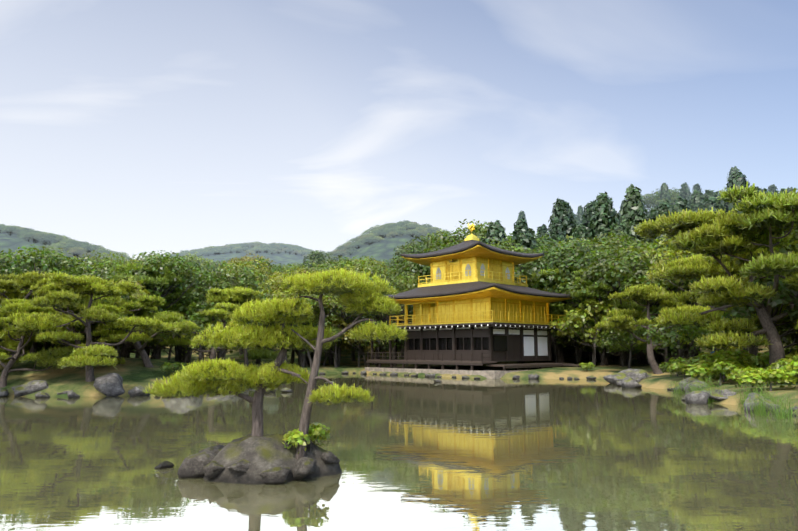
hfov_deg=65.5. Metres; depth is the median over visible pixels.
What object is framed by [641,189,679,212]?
wood tree
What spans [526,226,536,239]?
cedar wood
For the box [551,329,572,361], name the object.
understory
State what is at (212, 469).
rock
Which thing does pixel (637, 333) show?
tree
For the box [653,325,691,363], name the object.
understory
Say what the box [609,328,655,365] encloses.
understory
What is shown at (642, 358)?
wood tree
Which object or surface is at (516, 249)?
wood tree
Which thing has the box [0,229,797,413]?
ground
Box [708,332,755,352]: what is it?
understory
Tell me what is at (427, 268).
wood tree
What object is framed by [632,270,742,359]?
pine wood
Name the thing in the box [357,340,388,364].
understory
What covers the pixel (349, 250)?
ridge tree
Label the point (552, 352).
wood tree
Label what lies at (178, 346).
wood tree
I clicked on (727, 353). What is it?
bank shrub
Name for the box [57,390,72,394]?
rock
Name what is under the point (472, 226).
phoenix finial
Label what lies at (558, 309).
pine wood
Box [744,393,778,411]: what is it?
rock
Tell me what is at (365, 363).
understory
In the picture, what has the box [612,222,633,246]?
cedar wood
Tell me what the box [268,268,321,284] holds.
wood tree
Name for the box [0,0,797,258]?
sky
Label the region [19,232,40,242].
ridge tree
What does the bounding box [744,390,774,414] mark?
reeds
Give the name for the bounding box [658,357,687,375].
shrub
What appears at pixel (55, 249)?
ridge tree
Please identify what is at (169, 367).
shrub
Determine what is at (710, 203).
cedar wood
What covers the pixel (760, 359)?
shrub
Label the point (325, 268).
wood tree
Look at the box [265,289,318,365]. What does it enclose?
wood tree
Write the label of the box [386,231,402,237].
ridge tree
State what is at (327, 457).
rock
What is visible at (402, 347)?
understory
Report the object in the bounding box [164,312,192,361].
understory
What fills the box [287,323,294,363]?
wood tree
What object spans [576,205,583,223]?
cedar wood
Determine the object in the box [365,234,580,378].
golden pavilion
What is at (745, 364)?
bank shrub
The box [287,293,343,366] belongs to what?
wood tree
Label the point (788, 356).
bank shrub
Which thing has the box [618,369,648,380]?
rock
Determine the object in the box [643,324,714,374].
tree
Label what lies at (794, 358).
bank shrub
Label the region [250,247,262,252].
ridge tree
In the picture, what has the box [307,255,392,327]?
wood tree
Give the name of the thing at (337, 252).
ridge tree
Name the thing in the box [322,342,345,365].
understory
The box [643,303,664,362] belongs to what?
wood tree
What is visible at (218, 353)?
understory
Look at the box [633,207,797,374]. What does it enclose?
pine
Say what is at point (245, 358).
wood tree
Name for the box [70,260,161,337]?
wood tree
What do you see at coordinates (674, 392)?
reeds
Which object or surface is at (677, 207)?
cedar wood
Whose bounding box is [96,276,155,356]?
tree
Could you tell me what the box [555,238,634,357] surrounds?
wood tree
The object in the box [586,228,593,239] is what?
cedar wood
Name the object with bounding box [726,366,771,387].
shrub
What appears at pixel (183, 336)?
understory
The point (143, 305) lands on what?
peninsula pine
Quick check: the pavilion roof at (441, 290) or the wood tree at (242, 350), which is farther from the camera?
the wood tree at (242, 350)
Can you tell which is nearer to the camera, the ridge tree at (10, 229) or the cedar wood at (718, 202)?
the cedar wood at (718, 202)
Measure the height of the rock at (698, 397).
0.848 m
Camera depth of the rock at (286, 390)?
35.10 m
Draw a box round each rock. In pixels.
[0,388,8,396]
[11,380,48,396]
[35,392,49,397]
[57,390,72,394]
[67,392,79,397]
[93,373,124,395]
[128,385,149,396]
[154,461,173,468]
[177,450,216,478]
[199,445,224,453]
[202,461,224,478]
[228,459,250,471]
[259,467,290,484]
[280,388,292,391]
[293,457,316,479]
[320,451,339,463]
[528,373,538,378]
[603,373,633,383]
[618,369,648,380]
[621,377,641,387]
[678,377,695,390]
[684,380,708,394]
[684,390,709,403]
[703,387,736,400]
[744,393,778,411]
[787,405,797,410]
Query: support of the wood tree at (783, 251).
on the ground
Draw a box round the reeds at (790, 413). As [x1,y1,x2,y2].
[771,395,796,417]
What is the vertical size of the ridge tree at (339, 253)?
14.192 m
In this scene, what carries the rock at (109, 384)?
on the ground
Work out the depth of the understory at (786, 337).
36.96 m
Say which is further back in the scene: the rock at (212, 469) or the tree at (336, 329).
the tree at (336, 329)
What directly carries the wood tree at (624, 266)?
on the ground
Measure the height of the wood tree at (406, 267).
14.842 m
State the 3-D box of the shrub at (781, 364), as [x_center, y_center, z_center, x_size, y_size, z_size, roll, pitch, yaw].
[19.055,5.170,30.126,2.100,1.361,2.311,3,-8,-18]
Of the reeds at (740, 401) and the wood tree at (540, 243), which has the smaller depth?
the reeds at (740, 401)
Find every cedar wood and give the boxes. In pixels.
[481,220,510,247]
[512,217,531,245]
[514,233,530,248]
[518,211,527,222]
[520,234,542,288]
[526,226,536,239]
[535,224,549,239]
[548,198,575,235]
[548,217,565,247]
[549,205,576,234]
[557,235,566,244]
[566,235,577,243]
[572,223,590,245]
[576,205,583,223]
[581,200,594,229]
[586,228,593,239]
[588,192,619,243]
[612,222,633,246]
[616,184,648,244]
[644,208,657,243]
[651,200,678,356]
[656,183,672,205]
[670,203,683,213]
[673,196,691,210]
[678,182,690,202]
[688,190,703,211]
[692,184,703,194]
[696,190,720,209]
[701,198,719,213]
[710,196,725,213]
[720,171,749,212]
[725,166,739,190]
[756,188,767,195]
[767,184,777,193]
[775,188,787,196]
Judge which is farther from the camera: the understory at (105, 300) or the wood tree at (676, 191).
the wood tree at (676, 191)
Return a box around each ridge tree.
[0,225,20,235]
[14,228,33,232]
[17,232,32,241]
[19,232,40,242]
[25,233,40,242]
[31,232,59,244]
[37,237,55,244]
[44,243,66,251]
[44,246,64,253]
[45,233,58,244]
[47,235,71,242]
[59,240,78,244]
[62,246,86,254]
[63,243,75,250]
[66,249,92,257]
[81,246,93,251]
[200,251,213,255]
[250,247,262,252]
[329,251,346,258]
[331,251,345,257]
[336,244,348,250]
[345,248,359,255]
[348,241,364,248]
[362,236,377,245]
[372,231,387,237]
[372,236,384,242]
[382,223,403,228]
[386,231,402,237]
[394,226,406,232]
[397,229,406,235]
[402,229,419,237]
[406,222,422,229]
[413,229,430,238]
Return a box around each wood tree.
[0,244,104,353]
[60,250,128,272]
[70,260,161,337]
[81,250,213,358]
[157,277,214,360]
[165,256,215,274]
[167,260,275,359]
[183,252,225,272]
[212,260,235,274]
[213,260,273,349]
[215,252,275,270]
[218,263,280,284]
[223,282,264,355]
[235,291,275,365]
[239,258,289,273]
[255,279,271,363]
[258,270,354,365]
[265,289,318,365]
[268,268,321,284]
[277,263,318,272]
[283,263,338,289]
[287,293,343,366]
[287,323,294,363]
[292,250,346,268]
[305,295,353,360]
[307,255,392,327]
[308,293,375,366]
[311,315,353,361]
[328,313,375,363]
[331,264,391,273]
[339,315,381,360]
[343,263,395,342]
[344,258,390,270]
[349,274,412,364]
[364,272,430,365]
[368,313,410,357]
[379,271,405,343]
[386,246,441,285]
[389,239,418,259]
[394,235,440,262]
[404,263,430,311]
[406,238,452,261]
[419,264,538,287]
[423,218,514,251]
[429,240,518,251]
[486,237,565,362]
[514,239,629,363]
[519,266,586,359]
[522,241,571,360]
[534,231,564,247]
[550,229,641,361]
[551,242,688,365]
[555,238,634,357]
[591,237,666,356]
[593,244,709,364]
[605,235,703,357]
[618,299,656,363]
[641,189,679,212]
[643,210,757,355]
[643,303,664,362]
[646,187,692,210]
[649,253,719,355]
[653,197,677,207]
[730,188,797,275]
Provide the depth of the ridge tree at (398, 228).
528.09 m
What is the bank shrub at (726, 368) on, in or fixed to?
on the ground
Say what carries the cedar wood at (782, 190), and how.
on the ground
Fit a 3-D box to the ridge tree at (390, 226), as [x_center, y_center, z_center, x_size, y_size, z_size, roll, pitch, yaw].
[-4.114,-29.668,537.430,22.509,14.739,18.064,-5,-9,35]
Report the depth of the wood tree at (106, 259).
95.95 m
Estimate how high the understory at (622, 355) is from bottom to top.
3.745 m
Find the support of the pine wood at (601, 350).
on the ground
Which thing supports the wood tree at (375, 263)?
on the ground
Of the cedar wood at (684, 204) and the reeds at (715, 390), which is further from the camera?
the cedar wood at (684, 204)
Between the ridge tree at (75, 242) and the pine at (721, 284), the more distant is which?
the ridge tree at (75, 242)
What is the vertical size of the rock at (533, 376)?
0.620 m
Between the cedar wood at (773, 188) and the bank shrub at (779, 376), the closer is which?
the bank shrub at (779, 376)
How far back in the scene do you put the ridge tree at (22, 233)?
458.67 m
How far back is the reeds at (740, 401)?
26.69 m
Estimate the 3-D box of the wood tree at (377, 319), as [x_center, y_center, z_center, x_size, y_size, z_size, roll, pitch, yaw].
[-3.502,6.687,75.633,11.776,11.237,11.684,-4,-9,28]
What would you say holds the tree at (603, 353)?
on the ground
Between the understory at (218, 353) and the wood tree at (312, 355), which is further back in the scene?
the wood tree at (312, 355)
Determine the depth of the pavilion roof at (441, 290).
58.33 m
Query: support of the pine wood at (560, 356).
on the ground
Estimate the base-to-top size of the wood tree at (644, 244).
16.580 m
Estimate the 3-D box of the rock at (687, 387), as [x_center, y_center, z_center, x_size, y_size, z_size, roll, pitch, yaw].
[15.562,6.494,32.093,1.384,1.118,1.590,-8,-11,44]
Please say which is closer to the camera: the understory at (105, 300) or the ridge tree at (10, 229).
the understory at (105, 300)
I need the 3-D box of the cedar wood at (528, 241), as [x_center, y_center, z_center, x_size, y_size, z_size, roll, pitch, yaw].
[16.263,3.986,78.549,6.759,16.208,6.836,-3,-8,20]
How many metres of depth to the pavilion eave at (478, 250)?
59.58 m
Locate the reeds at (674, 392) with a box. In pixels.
[666,381,684,393]
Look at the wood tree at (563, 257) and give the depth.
67.15 m
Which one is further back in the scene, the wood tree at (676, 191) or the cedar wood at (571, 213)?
the wood tree at (676, 191)
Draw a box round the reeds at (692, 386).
[681,378,704,391]
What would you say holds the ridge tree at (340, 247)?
on the ground
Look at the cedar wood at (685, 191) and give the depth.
200.17 m
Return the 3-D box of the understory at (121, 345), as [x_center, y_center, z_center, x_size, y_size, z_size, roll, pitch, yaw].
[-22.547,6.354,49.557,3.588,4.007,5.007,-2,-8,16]
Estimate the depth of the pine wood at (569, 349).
75.16 m
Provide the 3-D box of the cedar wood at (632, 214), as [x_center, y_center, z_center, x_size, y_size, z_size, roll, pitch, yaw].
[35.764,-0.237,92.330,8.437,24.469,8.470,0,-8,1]
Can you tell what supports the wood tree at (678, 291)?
on the ground
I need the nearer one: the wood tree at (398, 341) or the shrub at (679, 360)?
the shrub at (679, 360)
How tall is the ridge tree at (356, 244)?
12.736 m
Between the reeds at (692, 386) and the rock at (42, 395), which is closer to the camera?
the reeds at (692, 386)
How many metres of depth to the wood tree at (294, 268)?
100.12 m
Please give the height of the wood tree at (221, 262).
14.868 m
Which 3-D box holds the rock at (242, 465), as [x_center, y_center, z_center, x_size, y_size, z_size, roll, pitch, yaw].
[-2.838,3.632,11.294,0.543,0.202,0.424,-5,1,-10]
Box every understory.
[1,316,41,352]
[25,342,51,353]
[38,342,47,351]
[79,295,128,341]
[92,336,148,349]
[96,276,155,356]
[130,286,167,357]
[142,333,177,358]
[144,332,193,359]
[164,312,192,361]
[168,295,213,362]
[179,321,212,361]
[179,322,218,359]
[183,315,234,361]
[183,321,206,362]
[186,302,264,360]
[196,345,234,355]
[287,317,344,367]
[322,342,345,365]
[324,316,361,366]
[330,340,355,355]
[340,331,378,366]
[344,322,385,365]
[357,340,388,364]
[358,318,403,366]
[397,339,407,365]
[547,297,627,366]
[549,302,586,362]
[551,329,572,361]
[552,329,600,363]
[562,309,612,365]
[579,308,657,365]
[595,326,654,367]
[602,333,636,366]
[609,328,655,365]
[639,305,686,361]
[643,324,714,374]
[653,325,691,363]
[682,321,708,356]
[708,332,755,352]
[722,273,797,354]
[761,329,792,347]
[776,319,797,344]
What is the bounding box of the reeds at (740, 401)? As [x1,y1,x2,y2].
[730,384,753,405]
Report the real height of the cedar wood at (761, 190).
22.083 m
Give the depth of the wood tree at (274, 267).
105.72 m
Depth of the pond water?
13.35 m
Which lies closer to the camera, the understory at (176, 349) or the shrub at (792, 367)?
the shrub at (792, 367)
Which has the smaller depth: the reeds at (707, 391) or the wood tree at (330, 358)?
the reeds at (707, 391)
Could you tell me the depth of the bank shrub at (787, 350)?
36.02 m
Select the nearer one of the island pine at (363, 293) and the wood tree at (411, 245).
the island pine at (363, 293)
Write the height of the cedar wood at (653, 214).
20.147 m
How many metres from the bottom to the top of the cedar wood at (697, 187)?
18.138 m
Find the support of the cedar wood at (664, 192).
on the ground
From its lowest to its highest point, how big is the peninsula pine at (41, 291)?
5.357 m
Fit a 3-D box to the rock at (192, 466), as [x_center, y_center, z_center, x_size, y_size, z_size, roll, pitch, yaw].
[-3.763,3.872,11.899,0.853,0.602,0.827,-3,-8,21]
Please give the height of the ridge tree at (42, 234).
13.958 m
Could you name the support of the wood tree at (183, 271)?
on the ground
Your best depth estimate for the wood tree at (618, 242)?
74.40 m
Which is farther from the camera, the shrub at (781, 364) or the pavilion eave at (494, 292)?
the pavilion eave at (494, 292)
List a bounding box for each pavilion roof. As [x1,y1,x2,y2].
[383,281,570,298]
[400,240,543,257]
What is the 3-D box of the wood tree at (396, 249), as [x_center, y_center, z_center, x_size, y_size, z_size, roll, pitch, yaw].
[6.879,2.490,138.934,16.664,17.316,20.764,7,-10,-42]
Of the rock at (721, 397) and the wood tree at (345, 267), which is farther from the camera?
the wood tree at (345, 267)
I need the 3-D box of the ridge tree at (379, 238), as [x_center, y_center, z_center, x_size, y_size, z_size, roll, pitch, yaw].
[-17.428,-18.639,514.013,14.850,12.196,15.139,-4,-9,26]
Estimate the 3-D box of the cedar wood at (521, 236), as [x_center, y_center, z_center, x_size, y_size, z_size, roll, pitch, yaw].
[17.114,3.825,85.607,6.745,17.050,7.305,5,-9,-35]
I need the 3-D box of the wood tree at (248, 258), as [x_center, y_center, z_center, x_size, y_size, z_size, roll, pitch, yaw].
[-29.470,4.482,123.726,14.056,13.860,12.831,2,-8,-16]
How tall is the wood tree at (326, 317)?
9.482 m
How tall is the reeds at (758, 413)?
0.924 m
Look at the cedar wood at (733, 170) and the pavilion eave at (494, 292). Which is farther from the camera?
the cedar wood at (733, 170)
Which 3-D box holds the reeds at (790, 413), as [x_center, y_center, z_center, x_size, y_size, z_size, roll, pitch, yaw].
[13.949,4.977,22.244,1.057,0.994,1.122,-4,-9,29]
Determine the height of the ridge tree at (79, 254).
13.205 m
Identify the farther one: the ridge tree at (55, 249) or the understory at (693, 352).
the ridge tree at (55, 249)
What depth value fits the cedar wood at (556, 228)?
98.85 m
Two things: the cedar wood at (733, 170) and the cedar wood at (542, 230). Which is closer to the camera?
the cedar wood at (542, 230)
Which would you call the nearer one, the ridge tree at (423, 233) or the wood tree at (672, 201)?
the wood tree at (672, 201)
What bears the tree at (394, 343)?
on the ground
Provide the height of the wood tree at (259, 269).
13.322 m
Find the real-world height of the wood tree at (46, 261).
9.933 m
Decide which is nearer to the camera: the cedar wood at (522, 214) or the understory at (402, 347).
the understory at (402, 347)
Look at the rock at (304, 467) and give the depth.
11.31 m
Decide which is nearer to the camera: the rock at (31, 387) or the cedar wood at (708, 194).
the rock at (31, 387)
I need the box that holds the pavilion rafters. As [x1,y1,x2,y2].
[399,249,557,300]
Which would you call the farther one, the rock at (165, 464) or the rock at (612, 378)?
the rock at (612, 378)
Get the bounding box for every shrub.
[160,362,185,374]
[282,422,329,453]
[578,362,594,370]
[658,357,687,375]
[666,362,698,378]
[685,352,743,377]
[686,360,745,385]
[689,356,756,381]
[696,349,749,360]
[723,349,753,356]
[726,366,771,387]
[736,369,797,390]
[744,351,768,368]
[765,358,797,383]
[778,355,797,374]
[782,360,797,382]
[784,344,797,354]
[785,351,797,358]
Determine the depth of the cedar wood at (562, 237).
94.86 m
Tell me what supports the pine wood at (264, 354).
on the ground
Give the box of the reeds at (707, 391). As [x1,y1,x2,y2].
[697,382,717,401]
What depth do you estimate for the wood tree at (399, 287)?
69.53 m
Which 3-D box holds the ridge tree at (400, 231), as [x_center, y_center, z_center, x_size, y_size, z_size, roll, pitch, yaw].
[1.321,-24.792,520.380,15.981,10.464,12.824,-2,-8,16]
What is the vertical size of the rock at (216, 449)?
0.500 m
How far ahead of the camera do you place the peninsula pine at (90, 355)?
32.34 m
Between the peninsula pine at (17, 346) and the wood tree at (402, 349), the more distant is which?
the wood tree at (402, 349)
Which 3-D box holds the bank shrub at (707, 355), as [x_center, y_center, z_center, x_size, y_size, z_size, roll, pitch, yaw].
[19.234,6.168,38.069,3.325,1.724,3.659,0,-8,3]
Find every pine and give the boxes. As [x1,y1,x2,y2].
[0,270,82,355]
[0,298,69,387]
[0,312,29,364]
[8,273,180,381]
[12,277,139,367]
[33,280,200,367]
[143,298,340,436]
[159,286,263,360]
[252,267,407,459]
[594,282,714,373]
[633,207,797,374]
[664,181,797,316]
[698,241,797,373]
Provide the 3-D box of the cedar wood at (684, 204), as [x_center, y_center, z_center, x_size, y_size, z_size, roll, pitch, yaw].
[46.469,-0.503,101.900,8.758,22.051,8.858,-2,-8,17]
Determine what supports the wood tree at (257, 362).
on the ground
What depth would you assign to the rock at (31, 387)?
32.28 m
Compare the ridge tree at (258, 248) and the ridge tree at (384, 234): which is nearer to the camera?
the ridge tree at (384, 234)
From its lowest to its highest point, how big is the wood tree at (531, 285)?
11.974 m
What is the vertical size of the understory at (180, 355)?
5.026 m
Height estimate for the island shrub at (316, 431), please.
0.624 m
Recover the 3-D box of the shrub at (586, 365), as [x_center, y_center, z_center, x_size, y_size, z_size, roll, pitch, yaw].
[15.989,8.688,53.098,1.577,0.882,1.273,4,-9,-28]
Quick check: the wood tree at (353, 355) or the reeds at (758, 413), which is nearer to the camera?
the reeds at (758, 413)
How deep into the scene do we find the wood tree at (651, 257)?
59.59 m
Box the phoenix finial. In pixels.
[467,223,474,230]
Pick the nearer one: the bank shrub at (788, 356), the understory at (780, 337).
the bank shrub at (788, 356)
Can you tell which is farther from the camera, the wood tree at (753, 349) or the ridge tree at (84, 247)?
the ridge tree at (84, 247)
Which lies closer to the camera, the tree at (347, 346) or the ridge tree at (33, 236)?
the tree at (347, 346)
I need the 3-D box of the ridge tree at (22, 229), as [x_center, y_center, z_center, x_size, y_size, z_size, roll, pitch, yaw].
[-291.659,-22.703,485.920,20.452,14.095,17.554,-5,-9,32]
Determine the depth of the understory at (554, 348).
67.26 m
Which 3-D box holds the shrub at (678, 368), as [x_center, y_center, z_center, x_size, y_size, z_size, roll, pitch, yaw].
[17.641,6.514,38.104,2.057,1.224,1.895,-1,-8,5]
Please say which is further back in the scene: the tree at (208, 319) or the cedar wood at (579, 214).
the cedar wood at (579, 214)
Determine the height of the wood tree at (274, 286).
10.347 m
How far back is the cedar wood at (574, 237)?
84.35 m
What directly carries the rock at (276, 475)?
in the pond water
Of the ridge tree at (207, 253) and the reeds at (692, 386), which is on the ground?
the ridge tree at (207, 253)
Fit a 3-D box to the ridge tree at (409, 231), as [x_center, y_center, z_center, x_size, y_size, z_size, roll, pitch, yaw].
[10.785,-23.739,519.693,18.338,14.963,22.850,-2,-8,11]
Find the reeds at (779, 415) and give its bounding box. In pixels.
[763,394,789,418]
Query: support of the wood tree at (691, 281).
on the ground
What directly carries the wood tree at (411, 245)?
on the ground
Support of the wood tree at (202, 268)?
on the ground
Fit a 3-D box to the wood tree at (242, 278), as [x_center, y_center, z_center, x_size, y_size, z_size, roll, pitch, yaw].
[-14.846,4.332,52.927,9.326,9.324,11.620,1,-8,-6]
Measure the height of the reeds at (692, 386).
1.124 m
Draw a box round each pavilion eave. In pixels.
[390,286,572,304]
[402,244,542,265]
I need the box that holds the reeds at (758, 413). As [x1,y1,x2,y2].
[746,394,774,416]
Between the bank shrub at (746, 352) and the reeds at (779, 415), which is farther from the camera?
the bank shrub at (746, 352)
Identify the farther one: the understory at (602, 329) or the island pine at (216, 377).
the understory at (602, 329)
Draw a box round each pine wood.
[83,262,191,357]
[84,303,181,355]
[238,315,349,365]
[531,265,584,362]
[549,269,660,364]
[564,343,674,353]
[581,287,660,363]
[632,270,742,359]
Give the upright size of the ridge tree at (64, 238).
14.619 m
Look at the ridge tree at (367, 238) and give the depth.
511.08 m
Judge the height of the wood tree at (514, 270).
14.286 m
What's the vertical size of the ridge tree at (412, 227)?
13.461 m
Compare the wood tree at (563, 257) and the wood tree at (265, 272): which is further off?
the wood tree at (265, 272)
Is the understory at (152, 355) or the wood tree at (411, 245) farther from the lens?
the wood tree at (411, 245)
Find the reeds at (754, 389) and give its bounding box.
[742,383,785,401]
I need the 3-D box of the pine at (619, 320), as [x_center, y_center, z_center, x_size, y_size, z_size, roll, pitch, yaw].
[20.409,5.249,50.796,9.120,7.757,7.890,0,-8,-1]
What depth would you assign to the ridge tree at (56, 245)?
437.92 m
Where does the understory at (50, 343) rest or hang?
on the ground
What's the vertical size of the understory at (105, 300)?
4.556 m
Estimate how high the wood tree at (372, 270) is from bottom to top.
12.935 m
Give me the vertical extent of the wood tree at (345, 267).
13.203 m
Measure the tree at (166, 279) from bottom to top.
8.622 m
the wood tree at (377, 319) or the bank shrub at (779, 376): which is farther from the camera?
the wood tree at (377, 319)
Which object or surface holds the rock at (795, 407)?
on the ground
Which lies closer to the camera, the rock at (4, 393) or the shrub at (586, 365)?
the rock at (4, 393)
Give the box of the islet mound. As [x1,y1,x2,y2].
[203,433,341,484]
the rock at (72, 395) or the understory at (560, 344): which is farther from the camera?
the understory at (560, 344)
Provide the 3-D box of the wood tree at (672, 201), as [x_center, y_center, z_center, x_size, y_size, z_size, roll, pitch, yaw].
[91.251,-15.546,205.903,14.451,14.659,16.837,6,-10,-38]
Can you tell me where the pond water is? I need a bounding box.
[0,373,797,530]
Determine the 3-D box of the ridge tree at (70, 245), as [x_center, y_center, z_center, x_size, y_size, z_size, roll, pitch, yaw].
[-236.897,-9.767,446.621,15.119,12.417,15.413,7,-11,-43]
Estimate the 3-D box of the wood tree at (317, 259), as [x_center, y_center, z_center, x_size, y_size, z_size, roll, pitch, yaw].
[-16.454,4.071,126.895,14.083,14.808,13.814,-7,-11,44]
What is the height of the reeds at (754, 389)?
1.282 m
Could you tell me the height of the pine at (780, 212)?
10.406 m
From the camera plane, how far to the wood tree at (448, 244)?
82.47 m
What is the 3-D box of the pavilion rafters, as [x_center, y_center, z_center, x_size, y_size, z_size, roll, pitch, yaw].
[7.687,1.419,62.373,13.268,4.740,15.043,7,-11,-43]
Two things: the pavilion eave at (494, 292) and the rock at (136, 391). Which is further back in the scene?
the pavilion eave at (494, 292)
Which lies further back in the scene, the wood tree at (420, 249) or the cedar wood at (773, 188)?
the cedar wood at (773, 188)
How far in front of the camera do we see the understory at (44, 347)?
48.71 m
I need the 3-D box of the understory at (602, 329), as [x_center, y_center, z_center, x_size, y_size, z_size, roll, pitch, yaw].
[21.490,7.003,59.629,6.945,5.942,6.584,3,-8,-22]
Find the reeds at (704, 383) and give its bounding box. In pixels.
[696,377,714,390]
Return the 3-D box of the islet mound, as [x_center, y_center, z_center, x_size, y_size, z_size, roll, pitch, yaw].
[-2.427,3.855,12.033,2.891,1.131,2.120,0,-8,-1]
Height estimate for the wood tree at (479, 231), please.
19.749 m
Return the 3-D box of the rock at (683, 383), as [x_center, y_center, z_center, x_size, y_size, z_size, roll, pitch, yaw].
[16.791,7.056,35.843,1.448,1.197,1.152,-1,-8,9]
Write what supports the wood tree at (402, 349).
on the ground
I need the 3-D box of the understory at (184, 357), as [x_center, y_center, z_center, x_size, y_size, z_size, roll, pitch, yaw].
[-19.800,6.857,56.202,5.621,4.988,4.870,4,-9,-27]
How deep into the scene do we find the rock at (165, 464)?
12.59 m
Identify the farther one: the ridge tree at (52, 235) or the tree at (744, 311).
the ridge tree at (52, 235)
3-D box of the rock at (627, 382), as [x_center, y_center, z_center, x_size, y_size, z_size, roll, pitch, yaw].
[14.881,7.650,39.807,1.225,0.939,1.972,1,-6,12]
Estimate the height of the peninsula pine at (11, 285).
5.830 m
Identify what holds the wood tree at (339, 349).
on the ground
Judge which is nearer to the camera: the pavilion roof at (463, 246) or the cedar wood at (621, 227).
the pavilion roof at (463, 246)
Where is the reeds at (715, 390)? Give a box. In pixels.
[704,379,726,402]
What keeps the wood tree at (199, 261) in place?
on the ground
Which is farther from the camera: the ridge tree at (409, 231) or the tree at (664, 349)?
the ridge tree at (409, 231)
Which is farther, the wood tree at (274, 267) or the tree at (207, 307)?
the wood tree at (274, 267)
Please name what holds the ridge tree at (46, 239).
on the ground
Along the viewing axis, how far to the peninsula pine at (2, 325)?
35.17 m
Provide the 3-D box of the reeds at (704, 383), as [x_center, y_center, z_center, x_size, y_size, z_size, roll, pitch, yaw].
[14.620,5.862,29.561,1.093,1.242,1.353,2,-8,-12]
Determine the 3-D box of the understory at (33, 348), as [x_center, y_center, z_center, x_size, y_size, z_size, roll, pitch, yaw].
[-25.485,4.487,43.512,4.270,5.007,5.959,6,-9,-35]
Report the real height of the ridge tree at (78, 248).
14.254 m
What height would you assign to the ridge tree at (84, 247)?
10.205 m
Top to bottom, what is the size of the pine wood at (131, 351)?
7.899 m
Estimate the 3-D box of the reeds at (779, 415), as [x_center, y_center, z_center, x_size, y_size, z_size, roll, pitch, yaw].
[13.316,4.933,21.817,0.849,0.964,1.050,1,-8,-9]
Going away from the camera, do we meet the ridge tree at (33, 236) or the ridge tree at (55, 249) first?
the ridge tree at (55, 249)
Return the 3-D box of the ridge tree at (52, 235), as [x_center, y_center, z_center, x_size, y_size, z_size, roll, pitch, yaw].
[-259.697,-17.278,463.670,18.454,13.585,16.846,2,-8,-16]
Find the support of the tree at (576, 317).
on the ground
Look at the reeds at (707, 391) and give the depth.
28.38 m

